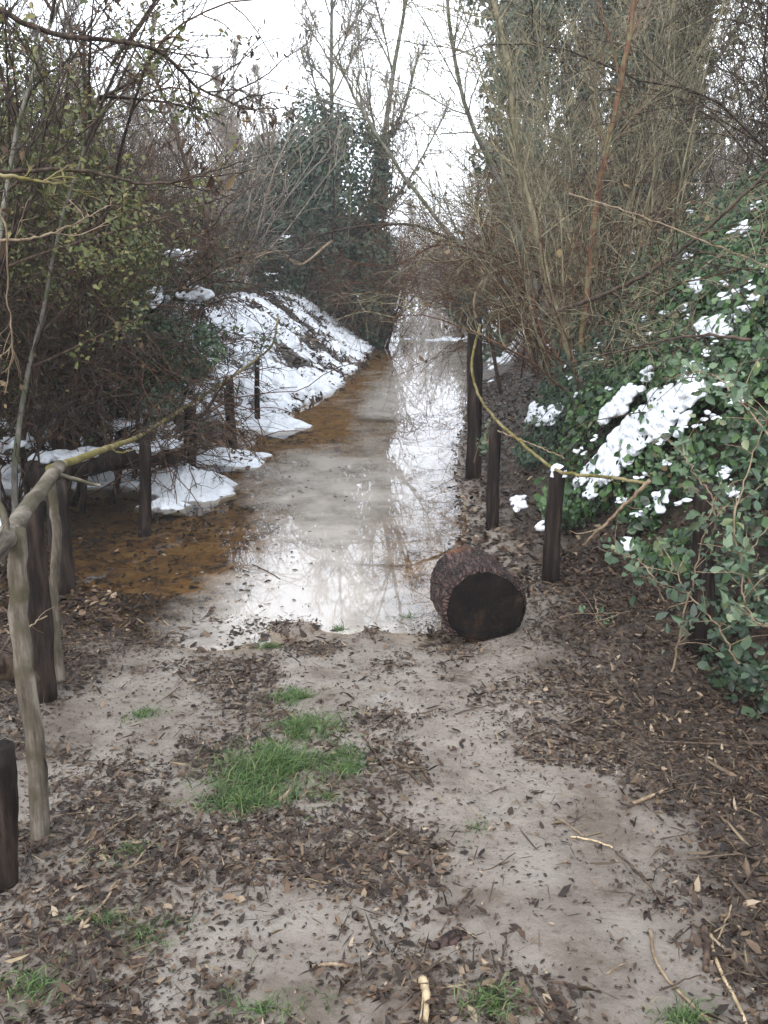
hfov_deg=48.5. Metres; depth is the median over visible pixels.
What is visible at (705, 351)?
snow fleck
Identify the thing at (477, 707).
fallen stick
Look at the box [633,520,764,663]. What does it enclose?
bramble spray
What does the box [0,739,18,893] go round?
fence post
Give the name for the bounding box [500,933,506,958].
fallen twig
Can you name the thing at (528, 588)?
leaf litter
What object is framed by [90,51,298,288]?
brush
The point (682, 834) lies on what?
fallen twig
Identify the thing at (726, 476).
snow fleck
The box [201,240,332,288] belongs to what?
overhanging branch
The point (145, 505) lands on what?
fence post
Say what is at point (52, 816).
fallen twig
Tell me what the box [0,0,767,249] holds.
sky
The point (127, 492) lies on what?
snow
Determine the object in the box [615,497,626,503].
snow fleck
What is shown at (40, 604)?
fence post
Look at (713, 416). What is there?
snow fleck
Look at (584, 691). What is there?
fallen stick
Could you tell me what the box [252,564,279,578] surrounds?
fallen stick
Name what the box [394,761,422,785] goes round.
fallen stick
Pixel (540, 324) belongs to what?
twig bush
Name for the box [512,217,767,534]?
ivy clump
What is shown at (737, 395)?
bramble spray
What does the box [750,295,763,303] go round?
snow fleck
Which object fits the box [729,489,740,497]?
snow fleck
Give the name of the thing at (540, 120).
bare tree
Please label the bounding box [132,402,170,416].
snow clump
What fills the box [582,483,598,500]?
snow patch
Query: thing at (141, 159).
bramble thicket
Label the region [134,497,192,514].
snow patch
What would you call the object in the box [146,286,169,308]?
snow clump
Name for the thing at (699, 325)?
snow patch
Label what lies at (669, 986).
fallen twig
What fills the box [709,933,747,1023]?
fallen stick
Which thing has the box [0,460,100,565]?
pole rail
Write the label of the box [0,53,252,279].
brush
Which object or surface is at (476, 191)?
bare tree
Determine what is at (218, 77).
bare tree
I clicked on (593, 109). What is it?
bare tree
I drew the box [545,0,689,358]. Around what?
sapling
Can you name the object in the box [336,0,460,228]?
tree
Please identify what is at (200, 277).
tree
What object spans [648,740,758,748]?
fallen stick
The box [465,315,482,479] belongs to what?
fence post
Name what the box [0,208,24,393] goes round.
overhanging branch
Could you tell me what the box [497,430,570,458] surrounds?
twig
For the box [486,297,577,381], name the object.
snow
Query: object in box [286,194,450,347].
thicket
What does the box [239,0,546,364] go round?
sapling
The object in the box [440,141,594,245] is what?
brush
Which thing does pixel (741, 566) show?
bramble spray
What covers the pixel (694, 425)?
snow fleck
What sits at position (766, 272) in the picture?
ivy clump
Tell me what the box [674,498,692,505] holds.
snow fleck
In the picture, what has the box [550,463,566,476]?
snow lump
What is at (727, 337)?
overhanging branch
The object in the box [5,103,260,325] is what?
bramble thicket
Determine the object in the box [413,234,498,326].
bush
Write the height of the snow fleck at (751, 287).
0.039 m
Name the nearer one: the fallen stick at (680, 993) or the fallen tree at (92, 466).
the fallen stick at (680, 993)
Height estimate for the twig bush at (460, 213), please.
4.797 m
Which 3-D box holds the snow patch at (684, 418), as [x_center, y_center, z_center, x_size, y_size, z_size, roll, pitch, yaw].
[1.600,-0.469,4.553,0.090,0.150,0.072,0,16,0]
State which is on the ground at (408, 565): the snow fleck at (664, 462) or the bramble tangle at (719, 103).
the bramble tangle at (719, 103)
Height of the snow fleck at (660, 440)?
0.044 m
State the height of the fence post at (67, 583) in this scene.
0.798 m
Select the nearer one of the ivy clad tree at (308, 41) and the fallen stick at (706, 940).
the fallen stick at (706, 940)
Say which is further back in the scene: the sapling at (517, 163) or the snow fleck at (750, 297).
the sapling at (517, 163)
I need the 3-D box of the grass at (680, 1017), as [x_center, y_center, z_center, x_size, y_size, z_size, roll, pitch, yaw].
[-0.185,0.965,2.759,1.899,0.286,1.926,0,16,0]
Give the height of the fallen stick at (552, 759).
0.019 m
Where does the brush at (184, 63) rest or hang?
on the ground at (408, 565)
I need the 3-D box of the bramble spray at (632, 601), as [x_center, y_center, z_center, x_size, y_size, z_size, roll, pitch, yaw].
[1.081,0.558,4.351,0.394,0.280,0.259,-6,17,-19]
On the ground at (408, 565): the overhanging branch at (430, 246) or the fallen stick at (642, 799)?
the fallen stick at (642, 799)
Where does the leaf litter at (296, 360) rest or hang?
on the ground at (408, 565)
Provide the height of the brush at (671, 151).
6.120 m
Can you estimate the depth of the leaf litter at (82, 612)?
5.19 m
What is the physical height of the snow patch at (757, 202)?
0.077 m
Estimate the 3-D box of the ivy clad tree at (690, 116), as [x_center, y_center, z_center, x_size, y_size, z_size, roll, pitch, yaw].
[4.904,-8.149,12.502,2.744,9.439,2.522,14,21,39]
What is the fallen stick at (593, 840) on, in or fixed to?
on the ground at (408, 565)
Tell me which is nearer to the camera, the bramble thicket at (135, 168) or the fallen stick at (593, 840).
the fallen stick at (593, 840)
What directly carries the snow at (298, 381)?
on the ground at (408, 565)
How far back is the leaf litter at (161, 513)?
6.92 m
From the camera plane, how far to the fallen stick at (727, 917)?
2.21 m
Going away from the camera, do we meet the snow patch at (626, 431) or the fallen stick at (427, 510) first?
the snow patch at (626, 431)
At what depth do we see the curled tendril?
7.35 m
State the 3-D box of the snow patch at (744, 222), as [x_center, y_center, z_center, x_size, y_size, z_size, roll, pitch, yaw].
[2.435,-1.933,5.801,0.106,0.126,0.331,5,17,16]
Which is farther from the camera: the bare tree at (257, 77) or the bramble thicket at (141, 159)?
the bare tree at (257, 77)
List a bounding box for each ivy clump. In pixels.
[502,203,716,470]
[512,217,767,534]
[533,156,767,374]
[577,262,767,591]
[578,162,767,338]
[683,358,767,724]
[735,211,767,329]
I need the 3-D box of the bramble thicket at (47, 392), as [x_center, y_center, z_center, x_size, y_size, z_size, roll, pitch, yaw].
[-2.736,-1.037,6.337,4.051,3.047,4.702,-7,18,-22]
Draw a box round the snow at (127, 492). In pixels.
[0,312,236,501]
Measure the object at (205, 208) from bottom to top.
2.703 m
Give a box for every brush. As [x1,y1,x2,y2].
[0,0,392,294]
[0,4,215,203]
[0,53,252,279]
[14,53,279,282]
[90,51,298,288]
[175,190,274,286]
[388,204,475,305]
[389,215,465,299]
[392,180,488,311]
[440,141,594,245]
[487,84,747,241]
[542,55,767,245]
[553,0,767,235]
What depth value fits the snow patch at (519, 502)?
5.97 m
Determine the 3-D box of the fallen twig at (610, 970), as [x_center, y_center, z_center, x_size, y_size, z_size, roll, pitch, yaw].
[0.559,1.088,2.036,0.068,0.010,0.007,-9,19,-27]
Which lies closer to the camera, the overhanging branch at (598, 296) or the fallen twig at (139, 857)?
the fallen twig at (139, 857)
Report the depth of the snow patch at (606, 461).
5.18 m
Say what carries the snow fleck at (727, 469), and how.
on the ivy clump at (721, 437)
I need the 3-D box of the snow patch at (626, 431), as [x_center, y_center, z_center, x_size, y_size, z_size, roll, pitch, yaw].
[1.488,-0.510,4.928,0.234,0.475,0.694,-5,17,-16]
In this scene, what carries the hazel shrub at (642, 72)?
on the ground at (408, 565)
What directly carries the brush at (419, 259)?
on the ground at (408, 565)
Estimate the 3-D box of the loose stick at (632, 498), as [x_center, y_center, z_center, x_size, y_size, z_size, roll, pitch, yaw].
[1.131,0.002,4.229,0.366,0.420,0.209,7,18,22]
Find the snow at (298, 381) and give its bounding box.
[169,285,374,417]
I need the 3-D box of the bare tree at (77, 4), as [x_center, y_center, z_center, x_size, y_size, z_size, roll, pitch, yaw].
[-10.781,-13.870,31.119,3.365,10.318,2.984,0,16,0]
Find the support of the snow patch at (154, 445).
on the fallen tree at (92, 466)
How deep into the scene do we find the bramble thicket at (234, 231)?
16.56 m
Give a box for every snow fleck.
[573,447,586,454]
[590,434,597,441]
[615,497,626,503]
[629,510,644,516]
[633,471,646,479]
[655,438,663,444]
[662,460,671,465]
[663,383,673,388]
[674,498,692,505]
[681,423,705,427]
[700,410,721,420]
[701,349,710,356]
[712,381,729,387]
[715,473,731,480]
[717,465,732,473]
[718,279,728,285]
[726,228,736,233]
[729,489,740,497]
[731,289,740,294]
[736,305,751,312]
[744,284,756,290]
[746,294,754,300]
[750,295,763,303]
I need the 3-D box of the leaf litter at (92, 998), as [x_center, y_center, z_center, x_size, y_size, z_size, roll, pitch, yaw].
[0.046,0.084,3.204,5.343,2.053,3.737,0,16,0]
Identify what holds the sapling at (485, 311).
on the ground at (408, 565)
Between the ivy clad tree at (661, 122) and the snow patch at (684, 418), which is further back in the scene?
the ivy clad tree at (661, 122)
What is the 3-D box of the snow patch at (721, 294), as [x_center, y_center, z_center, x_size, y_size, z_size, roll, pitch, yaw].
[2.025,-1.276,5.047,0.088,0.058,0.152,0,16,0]
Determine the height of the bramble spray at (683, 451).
0.562 m
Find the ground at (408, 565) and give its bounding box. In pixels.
[0,217,767,1023]
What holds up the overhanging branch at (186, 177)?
attached to the tree at (20, 117)
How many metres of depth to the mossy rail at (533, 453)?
5.19 m
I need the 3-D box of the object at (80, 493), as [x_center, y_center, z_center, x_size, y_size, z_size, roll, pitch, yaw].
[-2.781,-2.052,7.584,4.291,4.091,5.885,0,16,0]
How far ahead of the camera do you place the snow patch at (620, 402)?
5.26 m
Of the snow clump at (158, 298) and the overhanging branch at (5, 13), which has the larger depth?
the snow clump at (158, 298)
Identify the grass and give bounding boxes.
[0,700,726,1023]
[147,688,380,825]
[244,609,420,777]
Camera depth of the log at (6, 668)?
2.95 m
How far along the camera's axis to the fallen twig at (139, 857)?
2.51 m
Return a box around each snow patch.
[27,446,105,463]
[92,468,153,489]
[119,438,182,453]
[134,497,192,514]
[136,464,239,507]
[172,447,274,471]
[218,405,262,430]
[245,412,312,435]
[509,495,527,511]
[524,401,562,426]
[534,520,544,531]
[572,443,633,494]
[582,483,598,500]
[597,365,653,425]
[606,387,680,457]
[620,536,633,551]
[649,361,706,415]
[651,489,670,513]
[673,410,692,437]
[687,277,703,293]
[691,313,733,338]
[717,292,730,299]
[736,219,750,236]
[749,200,760,210]
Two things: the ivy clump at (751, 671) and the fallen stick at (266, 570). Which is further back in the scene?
the fallen stick at (266, 570)
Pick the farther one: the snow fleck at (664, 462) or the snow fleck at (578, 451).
the snow fleck at (578, 451)
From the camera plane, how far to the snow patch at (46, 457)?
6.48 m
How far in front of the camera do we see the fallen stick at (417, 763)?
3.06 m
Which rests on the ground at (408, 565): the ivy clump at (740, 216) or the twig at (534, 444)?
the ivy clump at (740, 216)
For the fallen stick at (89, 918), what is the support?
on the ground at (408, 565)
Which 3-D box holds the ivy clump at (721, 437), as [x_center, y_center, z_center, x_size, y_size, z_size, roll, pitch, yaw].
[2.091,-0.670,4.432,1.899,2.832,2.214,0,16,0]
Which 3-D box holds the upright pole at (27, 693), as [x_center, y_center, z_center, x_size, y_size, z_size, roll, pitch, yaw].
[-1.050,0.571,2.520,0.076,1.058,0.153,0,16,0]
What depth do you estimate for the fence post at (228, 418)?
9.20 m
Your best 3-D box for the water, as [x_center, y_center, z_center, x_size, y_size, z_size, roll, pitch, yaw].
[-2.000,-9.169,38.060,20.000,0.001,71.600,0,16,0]
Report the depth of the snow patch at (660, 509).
4.54 m
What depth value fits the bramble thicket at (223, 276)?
11.81 m
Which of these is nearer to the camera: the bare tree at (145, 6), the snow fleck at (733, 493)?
the snow fleck at (733, 493)
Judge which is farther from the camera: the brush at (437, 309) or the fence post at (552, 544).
the brush at (437, 309)
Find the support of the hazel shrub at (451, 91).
on the ground at (408, 565)
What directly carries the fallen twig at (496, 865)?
on the ground at (408, 565)
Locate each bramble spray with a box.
[473,419,507,461]
[559,588,637,625]
[598,516,664,600]
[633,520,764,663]
[646,414,743,553]
[661,471,758,671]
[665,343,767,435]
[691,516,767,654]
[694,383,767,600]
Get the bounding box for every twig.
[0,607,52,650]
[18,812,81,825]
[104,807,150,830]
[133,836,161,863]
[410,952,439,988]
[467,852,515,875]
[495,996,554,1010]
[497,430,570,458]
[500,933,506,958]
[555,817,583,836]
[607,962,628,973]
[659,974,700,990]
[660,829,709,839]
[727,884,742,921]
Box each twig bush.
[272,93,718,429]
[291,4,761,360]
[327,149,767,423]
[354,133,725,362]
[360,130,656,302]
[369,107,666,337]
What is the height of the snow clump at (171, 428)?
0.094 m
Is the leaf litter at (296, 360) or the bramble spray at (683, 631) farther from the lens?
the leaf litter at (296, 360)
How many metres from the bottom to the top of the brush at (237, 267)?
4.556 m
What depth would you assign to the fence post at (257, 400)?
10.45 m
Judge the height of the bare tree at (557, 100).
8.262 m
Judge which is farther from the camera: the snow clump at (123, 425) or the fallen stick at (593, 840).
the snow clump at (123, 425)
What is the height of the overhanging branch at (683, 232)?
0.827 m
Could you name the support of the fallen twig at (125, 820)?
on the ground at (408, 565)
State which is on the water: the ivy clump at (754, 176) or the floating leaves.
the floating leaves
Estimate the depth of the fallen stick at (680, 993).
2.03 m
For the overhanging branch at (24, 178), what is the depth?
3.50 m
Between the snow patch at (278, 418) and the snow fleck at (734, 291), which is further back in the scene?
the snow patch at (278, 418)
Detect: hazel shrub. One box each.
[156,0,767,317]
[198,0,767,381]
[250,0,767,301]
[332,0,766,293]
[480,0,767,255]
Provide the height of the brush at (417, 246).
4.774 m
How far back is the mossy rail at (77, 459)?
5.19 m
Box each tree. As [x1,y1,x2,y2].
[0,0,339,512]
[1,49,294,456]
[5,135,174,315]
[20,13,63,110]
[24,448,183,487]
[53,0,123,131]
[110,2,182,190]
[117,64,164,161]
[164,93,189,275]
[191,39,258,273]
[199,62,241,286]
[239,62,283,194]
[273,0,386,217]
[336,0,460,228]
[403,198,416,257]
[451,0,588,361]
[458,158,481,245]
[479,74,553,204]
[533,64,566,172]
[540,0,731,295]
[561,4,611,162]
[602,0,695,283]
[610,7,721,251]
[639,0,766,239]
[700,55,755,201]
[724,86,767,179]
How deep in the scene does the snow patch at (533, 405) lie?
6.94 m
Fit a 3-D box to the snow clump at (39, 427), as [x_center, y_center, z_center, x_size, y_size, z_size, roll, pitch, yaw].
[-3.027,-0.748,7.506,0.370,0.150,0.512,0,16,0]
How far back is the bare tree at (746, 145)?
26.95 m
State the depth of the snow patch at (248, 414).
10.52 m
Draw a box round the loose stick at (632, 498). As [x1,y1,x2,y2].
[570,479,650,546]
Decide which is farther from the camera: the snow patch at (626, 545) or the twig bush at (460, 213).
the twig bush at (460, 213)
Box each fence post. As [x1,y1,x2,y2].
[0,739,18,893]
[18,498,57,703]
[46,479,75,594]
[138,434,151,537]
[183,405,196,466]
[224,378,237,448]
[254,358,259,418]
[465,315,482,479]
[485,424,501,529]
[542,465,566,583]
[688,482,717,657]
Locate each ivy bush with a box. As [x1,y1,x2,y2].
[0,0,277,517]
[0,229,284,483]
[171,61,433,326]
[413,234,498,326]
[451,107,710,303]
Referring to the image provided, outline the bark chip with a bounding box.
[428,929,466,949]
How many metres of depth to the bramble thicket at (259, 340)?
10.33 m
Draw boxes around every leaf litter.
[0,366,767,1023]
[0,425,264,635]
[3,338,292,535]
[11,286,385,440]
[439,301,767,597]
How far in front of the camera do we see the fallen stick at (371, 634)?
4.60 m
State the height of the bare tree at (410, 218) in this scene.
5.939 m
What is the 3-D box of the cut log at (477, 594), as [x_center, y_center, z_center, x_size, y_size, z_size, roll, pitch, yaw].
[0.489,0.428,4.486,0.466,0.432,0.371,-3,17,-9]
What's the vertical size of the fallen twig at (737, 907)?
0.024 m
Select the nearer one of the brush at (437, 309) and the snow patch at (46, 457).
the snow patch at (46, 457)
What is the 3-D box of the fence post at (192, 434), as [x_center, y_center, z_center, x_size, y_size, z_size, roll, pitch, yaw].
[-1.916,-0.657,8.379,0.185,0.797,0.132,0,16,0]
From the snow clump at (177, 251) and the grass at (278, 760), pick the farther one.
the snow clump at (177, 251)
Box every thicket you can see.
[0,0,305,400]
[0,36,292,319]
[0,162,292,526]
[0,200,259,484]
[0,212,356,524]
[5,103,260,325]
[40,171,295,408]
[111,202,287,329]
[129,153,290,292]
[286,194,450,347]
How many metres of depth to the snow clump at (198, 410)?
8.99 m
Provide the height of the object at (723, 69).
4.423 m
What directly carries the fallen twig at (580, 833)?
on the ground at (408, 565)
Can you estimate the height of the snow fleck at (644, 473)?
0.032 m
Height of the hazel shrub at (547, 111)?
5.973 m
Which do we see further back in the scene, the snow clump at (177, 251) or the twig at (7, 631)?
the snow clump at (177, 251)
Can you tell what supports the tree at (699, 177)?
on the ground at (408, 565)
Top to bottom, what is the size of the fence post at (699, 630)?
0.924 m
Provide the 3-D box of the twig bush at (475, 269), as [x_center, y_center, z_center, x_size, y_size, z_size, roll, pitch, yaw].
[2.039,-3.519,9.651,6.343,3.662,5.215,6,18,20]
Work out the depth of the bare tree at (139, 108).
30.52 m
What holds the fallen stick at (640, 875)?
on the ground at (408, 565)
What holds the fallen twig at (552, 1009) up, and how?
on the leaf litter at (92, 998)
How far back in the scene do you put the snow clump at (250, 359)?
10.86 m
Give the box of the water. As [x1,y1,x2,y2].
[175,290,466,650]
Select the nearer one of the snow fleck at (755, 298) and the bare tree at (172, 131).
the snow fleck at (755, 298)
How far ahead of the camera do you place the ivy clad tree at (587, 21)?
17.90 m
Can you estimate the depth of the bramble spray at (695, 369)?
3.76 m
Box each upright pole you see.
[7,527,50,841]
[48,482,66,682]
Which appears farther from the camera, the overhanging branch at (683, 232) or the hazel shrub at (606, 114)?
the hazel shrub at (606, 114)
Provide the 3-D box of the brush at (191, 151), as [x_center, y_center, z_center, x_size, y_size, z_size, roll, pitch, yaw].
[-5.835,-8.700,22.714,9.339,5.690,7.350,-8,18,-25]
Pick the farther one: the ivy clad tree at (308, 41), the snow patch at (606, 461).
the ivy clad tree at (308, 41)
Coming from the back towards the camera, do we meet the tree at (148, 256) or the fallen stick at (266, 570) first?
the tree at (148, 256)
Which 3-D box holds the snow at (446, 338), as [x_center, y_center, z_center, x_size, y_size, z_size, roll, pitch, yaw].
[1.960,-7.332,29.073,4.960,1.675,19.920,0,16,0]
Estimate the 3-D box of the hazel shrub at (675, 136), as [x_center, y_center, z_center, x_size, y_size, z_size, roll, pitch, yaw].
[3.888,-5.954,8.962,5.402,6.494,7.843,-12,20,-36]
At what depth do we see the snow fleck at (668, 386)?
4.75 m
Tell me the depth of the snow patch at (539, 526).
5.25 m
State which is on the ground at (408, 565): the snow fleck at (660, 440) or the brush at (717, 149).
the brush at (717, 149)
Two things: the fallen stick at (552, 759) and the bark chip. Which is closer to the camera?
the bark chip
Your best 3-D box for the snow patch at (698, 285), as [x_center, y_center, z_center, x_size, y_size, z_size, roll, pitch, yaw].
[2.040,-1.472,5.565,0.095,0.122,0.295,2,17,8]
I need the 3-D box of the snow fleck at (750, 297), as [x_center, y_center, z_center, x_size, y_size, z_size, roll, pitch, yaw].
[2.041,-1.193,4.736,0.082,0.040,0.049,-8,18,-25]
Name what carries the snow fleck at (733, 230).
on the ivy clump at (740, 216)
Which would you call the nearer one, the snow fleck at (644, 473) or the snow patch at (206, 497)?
the snow fleck at (644, 473)
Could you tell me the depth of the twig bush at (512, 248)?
12.24 m
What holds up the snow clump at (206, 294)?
on the thicket at (142, 386)
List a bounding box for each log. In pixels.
[0,652,39,684]
[430,544,527,642]
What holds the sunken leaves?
on the ground at (408, 565)
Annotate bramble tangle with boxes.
[338,0,767,182]
[420,0,767,183]
[437,0,767,270]
[542,0,767,261]
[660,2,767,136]
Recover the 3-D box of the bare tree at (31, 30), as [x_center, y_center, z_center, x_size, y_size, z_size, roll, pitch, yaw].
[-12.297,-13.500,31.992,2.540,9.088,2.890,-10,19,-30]
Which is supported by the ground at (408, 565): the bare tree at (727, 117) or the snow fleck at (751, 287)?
the bare tree at (727, 117)
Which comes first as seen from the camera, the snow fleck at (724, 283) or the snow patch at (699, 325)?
the snow patch at (699, 325)
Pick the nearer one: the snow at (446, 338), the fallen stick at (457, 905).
the fallen stick at (457, 905)
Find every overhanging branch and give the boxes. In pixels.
[0,0,329,197]
[0,123,256,258]
[0,160,100,213]
[0,187,124,246]
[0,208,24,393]
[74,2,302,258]
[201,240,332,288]
[299,197,552,331]
[536,292,750,397]
[544,135,767,336]
[568,126,767,267]
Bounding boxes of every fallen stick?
[78,883,119,930]
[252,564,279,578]
[312,962,347,967]
[363,736,395,789]
[364,626,375,642]
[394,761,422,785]
[406,751,433,787]
[418,974,430,1023]
[426,473,431,515]
[438,882,497,935]
[454,702,504,714]
[525,758,584,762]
[569,689,612,695]
[570,836,612,848]
[615,851,672,914]
[631,786,672,803]
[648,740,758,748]
[648,928,711,1023]
[687,853,758,859]
[700,924,711,972]
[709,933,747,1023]
[715,904,731,944]
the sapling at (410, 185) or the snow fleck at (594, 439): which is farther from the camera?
the sapling at (410, 185)
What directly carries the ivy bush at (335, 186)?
on the ground at (408, 565)
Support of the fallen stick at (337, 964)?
on the ground at (408, 565)
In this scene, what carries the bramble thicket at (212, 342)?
on the ground at (408, 565)
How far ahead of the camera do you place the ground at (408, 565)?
3.03 m
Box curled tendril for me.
[473,263,483,317]
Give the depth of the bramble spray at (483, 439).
7.16 m
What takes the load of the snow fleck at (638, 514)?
on the ivy clump at (721, 437)
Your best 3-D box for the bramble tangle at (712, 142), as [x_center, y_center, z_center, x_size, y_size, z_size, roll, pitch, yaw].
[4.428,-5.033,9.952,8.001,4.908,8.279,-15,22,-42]
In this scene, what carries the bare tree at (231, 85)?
on the ground at (408, 565)
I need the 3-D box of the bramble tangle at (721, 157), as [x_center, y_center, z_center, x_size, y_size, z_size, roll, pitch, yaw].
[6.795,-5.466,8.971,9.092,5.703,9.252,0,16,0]
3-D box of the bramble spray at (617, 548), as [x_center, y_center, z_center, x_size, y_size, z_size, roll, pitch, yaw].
[1.201,0.225,4.170,0.191,0.340,0.394,-11,20,-33]
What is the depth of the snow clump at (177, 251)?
8.48 m
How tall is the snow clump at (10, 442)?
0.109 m
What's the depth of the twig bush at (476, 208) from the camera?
15.99 m
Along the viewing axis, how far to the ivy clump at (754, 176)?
7.41 m
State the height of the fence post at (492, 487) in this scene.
0.866 m
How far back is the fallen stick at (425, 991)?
1.93 m
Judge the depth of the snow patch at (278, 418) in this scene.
10.32 m
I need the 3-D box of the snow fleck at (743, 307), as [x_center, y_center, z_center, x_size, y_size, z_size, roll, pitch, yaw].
[2.006,-1.127,4.731,0.084,0.047,0.088,4,17,14]
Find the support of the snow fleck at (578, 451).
on the ivy clump at (575, 435)
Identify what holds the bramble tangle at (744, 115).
on the ground at (408, 565)
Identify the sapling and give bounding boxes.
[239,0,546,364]
[246,178,502,393]
[314,0,559,356]
[412,0,611,379]
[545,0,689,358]
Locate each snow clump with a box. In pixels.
[0,432,33,452]
[14,419,55,435]
[97,417,142,430]
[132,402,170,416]
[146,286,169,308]
[146,421,175,432]
[164,249,196,260]
[175,285,214,301]
[196,401,223,423]
[236,349,265,371]
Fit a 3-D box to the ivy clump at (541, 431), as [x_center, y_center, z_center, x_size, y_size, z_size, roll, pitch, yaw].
[1.930,-1.206,6.751,1.889,2.351,2.032,8,18,26]
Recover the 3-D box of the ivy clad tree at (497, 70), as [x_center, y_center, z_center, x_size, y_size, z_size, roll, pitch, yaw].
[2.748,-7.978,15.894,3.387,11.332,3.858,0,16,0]
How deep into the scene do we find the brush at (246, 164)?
16.91 m
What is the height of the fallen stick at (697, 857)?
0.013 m
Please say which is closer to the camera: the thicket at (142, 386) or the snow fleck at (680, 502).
the snow fleck at (680, 502)
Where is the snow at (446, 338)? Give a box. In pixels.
[404,291,542,340]
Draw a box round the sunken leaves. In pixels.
[0,434,393,651]
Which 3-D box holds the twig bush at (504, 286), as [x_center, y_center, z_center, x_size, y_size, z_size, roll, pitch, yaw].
[1.503,-2.318,8.247,5.062,3.083,5.021,0,16,0]
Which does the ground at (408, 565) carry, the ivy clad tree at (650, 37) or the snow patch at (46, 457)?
the ivy clad tree at (650, 37)
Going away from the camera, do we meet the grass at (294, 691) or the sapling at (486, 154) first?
the grass at (294, 691)
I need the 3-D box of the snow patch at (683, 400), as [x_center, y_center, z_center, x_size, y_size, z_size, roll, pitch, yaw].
[1.626,-0.667,4.687,0.241,0.328,0.431,0,16,0]
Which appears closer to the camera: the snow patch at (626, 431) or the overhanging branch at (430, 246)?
the snow patch at (626, 431)
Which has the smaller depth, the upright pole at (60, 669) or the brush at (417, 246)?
the upright pole at (60, 669)
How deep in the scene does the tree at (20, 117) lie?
5.37 m
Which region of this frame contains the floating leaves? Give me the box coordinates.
[3,450,347,638]
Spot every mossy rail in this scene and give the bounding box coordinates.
[45,316,282,469]
[470,324,644,483]
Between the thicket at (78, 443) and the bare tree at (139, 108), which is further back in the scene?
the bare tree at (139, 108)
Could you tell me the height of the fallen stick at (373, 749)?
0.056 m
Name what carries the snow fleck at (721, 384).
on the ivy clump at (721, 437)
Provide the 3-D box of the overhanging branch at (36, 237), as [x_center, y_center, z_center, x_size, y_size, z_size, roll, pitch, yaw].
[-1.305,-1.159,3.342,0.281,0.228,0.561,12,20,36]
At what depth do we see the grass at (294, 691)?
3.75 m
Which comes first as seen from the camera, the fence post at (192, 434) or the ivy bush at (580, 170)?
the fence post at (192, 434)

